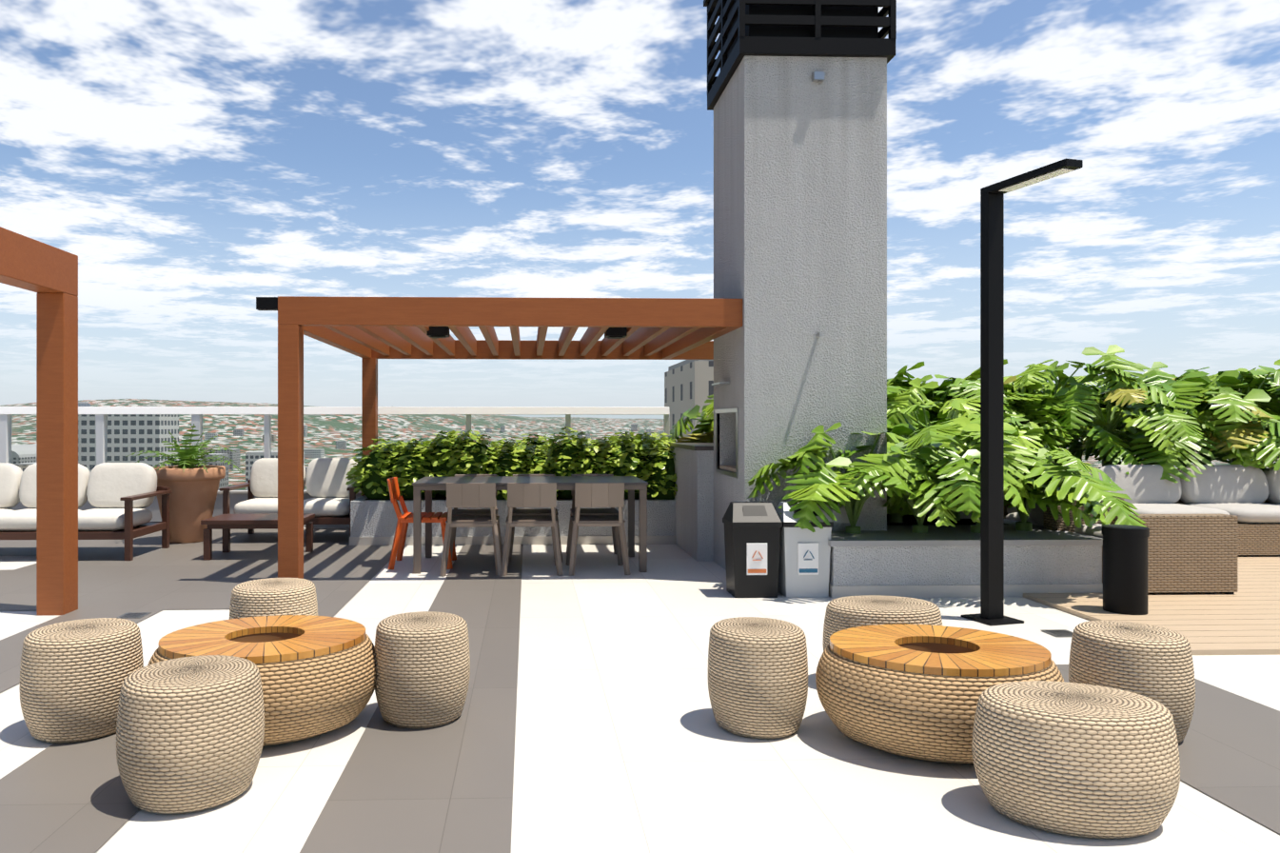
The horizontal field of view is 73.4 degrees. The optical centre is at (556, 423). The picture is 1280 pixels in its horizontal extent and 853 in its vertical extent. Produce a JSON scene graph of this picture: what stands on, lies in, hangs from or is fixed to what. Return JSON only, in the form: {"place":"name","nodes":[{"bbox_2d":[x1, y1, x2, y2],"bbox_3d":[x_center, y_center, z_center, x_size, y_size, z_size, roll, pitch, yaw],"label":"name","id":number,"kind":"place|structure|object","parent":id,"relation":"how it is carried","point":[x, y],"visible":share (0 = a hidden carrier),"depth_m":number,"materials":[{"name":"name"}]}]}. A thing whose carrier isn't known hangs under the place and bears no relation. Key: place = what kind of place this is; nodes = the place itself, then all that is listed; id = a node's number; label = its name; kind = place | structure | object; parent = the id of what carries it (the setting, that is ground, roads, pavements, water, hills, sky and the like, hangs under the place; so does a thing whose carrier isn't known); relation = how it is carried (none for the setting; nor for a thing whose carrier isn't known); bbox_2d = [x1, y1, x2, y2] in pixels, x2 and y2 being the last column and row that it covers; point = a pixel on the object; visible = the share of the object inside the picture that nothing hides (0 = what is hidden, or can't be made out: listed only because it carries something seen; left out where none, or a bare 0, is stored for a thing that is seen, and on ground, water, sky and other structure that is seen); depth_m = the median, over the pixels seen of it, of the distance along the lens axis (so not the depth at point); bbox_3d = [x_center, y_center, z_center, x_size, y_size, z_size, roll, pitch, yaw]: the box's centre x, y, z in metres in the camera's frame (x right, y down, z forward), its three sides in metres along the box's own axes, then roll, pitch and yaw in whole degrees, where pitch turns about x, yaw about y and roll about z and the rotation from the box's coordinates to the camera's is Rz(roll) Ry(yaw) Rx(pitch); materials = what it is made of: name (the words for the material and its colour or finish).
{"place":"outdoors","nodes":[
{"label":"outdoors","id":0,"kind":"place"},
{"bbox_2d":[11,443,36,463],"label":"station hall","id":1,"kind":"structure","parent":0,"point":[30,453],"depth_m":598.85,"materials":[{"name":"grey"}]},
{"bbox_2d":[9,413,664,490],"bbox_3d":[-7.392,0.339,10.338,17.600,0.950,0.001,0,0,-2],"label":"glass railing","id":2,"kind":"object","parent":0,"point":[304,435],"depth_m":10.46,"materials":[{"name":"clear glass"}]},
{"bbox_2d":[0,398,1253,472],"bbox_3d":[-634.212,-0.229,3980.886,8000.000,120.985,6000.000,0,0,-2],"label":"city hills","id":3,"kind":"structure","parent":0,"point":[547,425],"depth_m":1907.83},
{"bbox_2d":[0,527,1279,852],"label":"terrace floor","id":4,"kind":"structure","parent":0,"point":[624,742],"depth_m":3.25,"materials":[{"name":"tile"}]},
{"bbox_2d":[0,226,78,614],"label":"pergola","id":5,"kind":"object","parent":4,"relation":"on","point":[48,273],"visible":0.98,"depth_m":5.63,"materials":[{"name":"brown wood"}]},
{"bbox_2d":[116,654,264,813],"bbox_3d":[-1.249,1.052,2.930,0.470,0.424,0.470,0,0,31],"label":"stool","id":6,"kind":"object","parent":4,"relation":"on","point":[189,734],"visible":1,"depth_m":2.75,"materials":[{"name":"beige wicker"}]},
{"bbox_2d":[147,614,375,746],"bbox_3d":[-1.221,1.073,3.582,0.936,0.382,0.805,0,0,-8],"label":"wicker table","id":7,"kind":"object","parent":4,"relation":"on","point":[318,675],"visible":0.65,"depth_m":3.38,"materials":[{"name":"beige wicker"}]},
{"bbox_2d":[0,406,669,527],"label":"parapet railing","id":8,"kind":"object","parent":4,"relation":"on","point":[236,496],"visible":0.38,"depth_m":10.42,"materials":[{"name":"beige"}]},
{"bbox_2d":[386,476,456,569],"bbox_3d":[-1.211,0.878,7.664,0.597,0.779,0.520,0,0,-2],"label":"orange chair","id":9,"kind":"object","parent":4,"relation":"on","point":[405,518],"visible":0.9,"depth_m":7.46,"materials":[{"name":"orange wood"}]},
{"bbox_2d":[277,295,742,578],"bbox_3d":[0.123,0.134,8.515,4.720,2.260,3.550,0,0,-2],"label":"pergola","id":10,"kind":"object","parent":4,"relation":"on","point":[369,331],"visible":0.92,"depth_m":6.76,"materials":[{"name":"brown wood"}]},
{"bbox_2d":[256,296,626,338],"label":"pergola lights","id":11,"kind":"object","parent":10,"relation":"attached to","point":[266,303],"visible":0.75,"depth_m":7.45},
{"bbox_2d":[349,494,676,545],"bbox_3d":[-0.472,1.032,9.664,3.412,0.464,1.512,0,0,-2],"label":"hedge planter","id":12,"kind":"object","parent":4,"relation":"on","point":[373,521],"visible":0.52,"depth_m":8.92,"materials":[{"name":"paint"}]},
{"bbox_2d":[345,426,677,499],"bbox_3d":[-0.376,0.512,9.643,3.935,0.971,1.756,0,0,-2],"label":"clusia hedge","id":13,"kind":"object","parent":12,"relation":"in","point":[603,446],"depth_m":9.06,"materials":[{"name":"green plant"}]},
{"bbox_2d":[412,475,648,573],"bbox_3d":[-0.234,0.881,7.677,2.000,0.765,0.900,0,0,-2],"label":"dining table","id":14,"kind":"object","parent":4,"relation":"on","point":[429,484],"visible":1,"depth_m":7.31,"materials":[{"name":"grey wood"}]},
{"bbox_2d":[508,473,562,562],"bbox_3d":[-0.210,0.878,8.031,0.520,0.779,0.597,0,0,-2],"label":"chair","id":15,"kind":"object","parent":4,"relation":"on","point":[516,511],"visible":0.25,"depth_m":7.81,"materials":[{"name":"grey"}]},
{"bbox_2d":[566,473,618,553],"bbox_3d":[0.359,0.878,8.050,0.520,0.779,0.597,0,0,-2],"label":"chair","id":16,"kind":"object","parent":4,"relation":"on","point":[600,511],"visible":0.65,"depth_m":8.19,"materials":[{"name":"grey"}]},
{"bbox_2d":[117,611,1073,636],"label":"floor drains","id":17,"kind":"object","parent":4,"relation":"on","point":[1053,632],"visible":0.56,"depth_m":5.21,"materials":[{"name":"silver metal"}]},
{"bbox_2d":[565,482,630,575],"bbox_3d":[0.352,0.878,7.364,0.520,0.779,0.597,0,0,-2],"label":"chair","id":18,"kind":"object","parent":4,"relation":"on","point":[599,494],"visible":1,"depth_m":7.13,"materials":[{"name":"grey"}]},
{"bbox_2d":[0,527,1279,852],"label":"terrace floor bands","id":19,"kind":"object","parent":4,"relation":"on","point":[445,788],"visible":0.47,"depth_m":3.38,"materials":[{"name":"tile"}]},
{"bbox_2d":[19,617,143,743],"bbox_3d":[-1.960,1.052,3.537,0.450,0.424,0.450,0,0,-19],"label":"stool","id":20,"kind":"object","parent":19,"relation":"on","point":[74,674],"visible":0.92,"depth_m":3.36,"materials":[{"name":"beige wicker"}]},
{"bbox_2d":[0,462,171,560],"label":"sofa","id":21,"kind":"object","parent":19,"relation":"on","point":[121,496],"visible":0.81,"depth_m":8.40,"materials":[{"name":"white fabric"}]},
{"bbox_2d":[152,465,225,543],"bbox_3d":[-3.982,0.864,9.202,0.770,0.800,0.770,0,0,-2],"label":"terracotta pot","id":22,"kind":"object","parent":19,"relation":"on","point":[192,496],"visible":0.71,"depth_m":8.97,"materials":[{"name":"brown ceramic"}]},
{"bbox_2d":[125,423,243,472],"bbox_3d":[-4.018,0.260,9.229,1.141,0.532,1.240,0,0,-25],"label":"fern in pot","id":23,"kind":"object","parent":22,"relation":"on","point":[187,458],"visible":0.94,"depth_m":9.10,"materials":[{"name":"green plant"}]},
{"bbox_2d":[200,512,315,560],"bbox_3d":[-2.837,1.076,8.170,0.900,0.375,0.580,0,0,-2],"label":"coffee table","id":24,"kind":"object","parent":19,"relation":"on","point":[226,522],"visible":0.6,"depth_m":7.93,"materials":[{"name":"brown wood"}]},
{"bbox_2d":[228,577,317,619],"bbox_3d":[-1.493,1.052,4.513,0.450,0.424,0.450,0,0,-27],"label":"stool","id":25,"kind":"object","parent":19,"relation":"on","point":[275,597],"visible":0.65,"depth_m":4.36,"materials":[{"name":"beige wicker"}]},
{"bbox_2d":[219,457,362,536],"bbox_3d":[-2.839,0.827,9.425,1.425,0.875,0.890,0,0,-2],"label":"sofa","id":26,"kind":"object","parent":19,"relation":"on","point":[330,491],"visible":0.48,"depth_m":9.58,"materials":[{"name":"white fabric"}]},
{"bbox_2d":[374,610,470,728],"bbox_3d":[-0.579,1.052,3.683,0.410,0.424,0.410,0,0,-42],"label":"stool","id":27,"kind":"object","parent":19,"relation":"on","point":[423,666],"visible":0.96,"depth_m":3.52,"materials":[{"name":"beige wicker"}]},
{"bbox_2d":[439,482,502,575],"bbox_3d":[-0.717,0.878,7.328,0.520,0.779,0.597,0,0,-2],"label":"chair","id":28,"kind":"object","parent":19,"relation":"on","point":[472,495],"visible":0.9,"depth_m":7.09,"materials":[{"name":"grey"}]},
{"bbox_2d":[452,473,498,542],"bbox_3d":[-0.770,0.878,8.012,0.520,0.779,0.597,0,0,-2],"label":"chair","id":29,"kind":"object","parent":19,"relation":"on","point":[456,511],"visible":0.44,"depth_m":8.01,"materials":[{"name":"grey wood"}]},
{"bbox_2d":[501,482,563,575],"bbox_3d":[-0.212,0.878,7.345,0.520,0.779,0.597,0,0,-2],"label":"chair","id":30,"kind":"object","parent":19,"relation":"on","point":[531,494],"visible":1,"depth_m":7.10,"materials":[{"name":"grey"}]},
{"bbox_2d":[1068,620,1195,743],"bbox_3d":[2.353,1.052,3.502,0.430,0.424,0.430,0,0,14],"label":"stool","id":31,"kind":"object","parent":19,"relation":"on","point":[1154,662],"visible":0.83,"depth_m":3.34,"materials":[{"name":"beige wicker"}]},
{"bbox_2d":[668,442,713,561],"bbox_3d":[1.905,0.734,8.620,1.309,1.060,1.499,0,0,-2],"label":"planter","id":32,"kind":"object","parent":4,"relation":"on","point":[694,471],"visible":0.25,"depth_m":7.95,"materials":[{"name":"paint"}]},
{"bbox_2d":[722,501,782,597],"bbox_3d":[1.448,0.924,6.329,0.366,0.680,0.325,0,0,-2],"label":"trash bin","id":33,"kind":"object","parent":4,"relation":"on","point":[752,534],"visible":1,"depth_m":6.19,"materials":[{"name":"black metal"}]},
{"bbox_2d":[708,616,807,739],"bbox_3d":[0.840,1.052,3.571,0.410,0.424,0.410,0,0,-31],"label":"stool","id":34,"kind":"object","parent":4,"relation":"on","point":[758,677],"visible":1,"depth_m":3.41,"materials":[{"name":"beige wicker"}]},
{"bbox_2d":[713,55,886,570],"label":"chimney tower","id":35,"kind":"structure","parent":4,"relation":"on","point":[799,209],"depth_m":6.76,"materials":[{"name":"grey concrete"}]},
{"bbox_2d":[711,71,849,522],"bbox_3d":[1.769,-0.991,7.195,0.781,3.550,1.229,0,0,-20],"label":"barbecue frame","id":36,"kind":"object","parent":35,"relation":"attached to","point":[818,76],"visible":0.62,"depth_m":7.02,"materials":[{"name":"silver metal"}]},
{"bbox_2d":[703,0,896,110],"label":"chimney cap","id":37,"kind":"object","parent":35,"relation":"on","point":[809,28],"visible":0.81,"depth_m":6.74,"materials":[{"name":"black metal"}]},
{"bbox_2d":[775,501,833,597],"bbox_3d":[1.823,0.924,6.341,0.366,0.680,0.325,0,0,-2],"label":"trash bin","id":38,"kind":"object","parent":4,"relation":"on","point":[804,563],"visible":0.92,"depth_m":6.20,"materials":[{"name":"grey metal"}]},
{"bbox_2d":[822,594,942,650],"bbox_3d":[1.582,1.062,4.136,0.575,0.404,0.425,0,0,-5],"label":"pouf","id":39,"kind":"object","parent":4,"relation":"on","point":[841,613],"visible":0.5,"depth_m":4.03,"materials":[{"name":"beige wicker"}]},
{"bbox_2d":[815,624,1063,763],"bbox_3d":[1.521,1.073,3.414,0.936,0.382,0.787,0,0,1],"label":"wicker table","id":40,"kind":"object","parent":4,"relation":"on","point":[914,691],"visible":0.85,"depth_m":3.17,"materials":[{"name":"beige wicker"}]},
{"bbox_2d":[827,507,1102,598],"bbox_3d":[7.890,0.956,8.529,11.975,0.615,4.345,0,0,-2],"label":"planter","id":41,"kind":"object","parent":4,"relation":"on","point":[899,559],"visible":0.33,"depth_m":6.22,"materials":[{"name":"paint"}]},
{"bbox_2d":[668,377,1146,532],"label":"plants","id":42,"kind":"object","parent":41,"relation":"on","point":[920,471],"visible":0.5,"depth_m":6.28,"materials":[{"name":"green plant"}]},
{"bbox_2d":[886,344,1279,483],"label":"plants","id":43,"kind":"object","parent":41,"relation":"on","point":[1154,414],"visible":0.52,"depth_m":9.03,"materials":[{"name":"green plant"}]},
{"bbox_2d":[960,157,1083,625],"bbox_3d":[2.874,-0.129,5.263,0.260,2.785,0.750,0,0,-16],"label":"lamp post","id":44,"kind":"object","parent":4,"relation":"on","point":[992,404],"visible":1,"depth_m":5.46,"materials":[{"name":"black metal"}]},
{"bbox_2d":[972,680,1180,838],"bbox_3d":[1.668,1.072,2.758,0.602,0.384,0.439,0,0,5],"label":"pouf","id":45,"kind":"object","parent":4,"relation":"on","point":[1080,759],"visible":1,"depth_m":2.59,"materials":[{"name":"beige wicker"}]},
{"bbox_2d":[1023,554,1279,654],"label":"timber deck","id":46,"kind":"structure","parent":4,"relation":"on","point":[1166,610],"depth_m":5.61,"materials":[{"name":"brown wood"}]},
{"bbox_2d":[926,464,1279,593],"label":"wicker sofa","id":47,"kind":"object","parent":46,"relation":"on","point":[1208,525],"visible":0.38,"depth_m":7.90,"materials":[{"name":"beige wicker"}]},
{"bbox_2d":[1101,524,1149,614],"bbox_3d":[3.753,0.955,5.630,0.264,0.558,0.264,0,0,-2],"label":"ash bin","id":48,"kind":"object","parent":46,"relation":"on","point":[1125,569],"visible":1,"depth_m":5.53,"materials":[{"name":"black metal"}]},
{"bbox_2d":[1047,557,1279,643],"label":"deck gaps","id":49,"kind":"object","parent":46,"relation":"on","point":[1192,609],"visible":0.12,"depth_m":5.78,"materials":[{"name":"brown"}]},
{"bbox_2d":[0,0,1279,418],"label":"sky","id":50,"kind":"structure","parent":0,"point":[198,161],"materials":[{"name":"blue"}]},
{"bbox_2d":[228,447,1279,489],"bbox_3d":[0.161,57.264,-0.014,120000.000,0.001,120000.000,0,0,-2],"label":"city ground","id":51,"kind":"structure","parent":0,"point":[1092,461],"depth_m":1161.96,"materials":[{"name":"grey"}]},
{"bbox_2d":[12,359,713,489],"bbox_3d":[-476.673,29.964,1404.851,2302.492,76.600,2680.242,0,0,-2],"label":"city buildings","id":52,"kind":"structure","parent":51,"relation":"on","point":[688,384],"depth_m":316.74,"materials":[{"name":"grey"}]}
]}

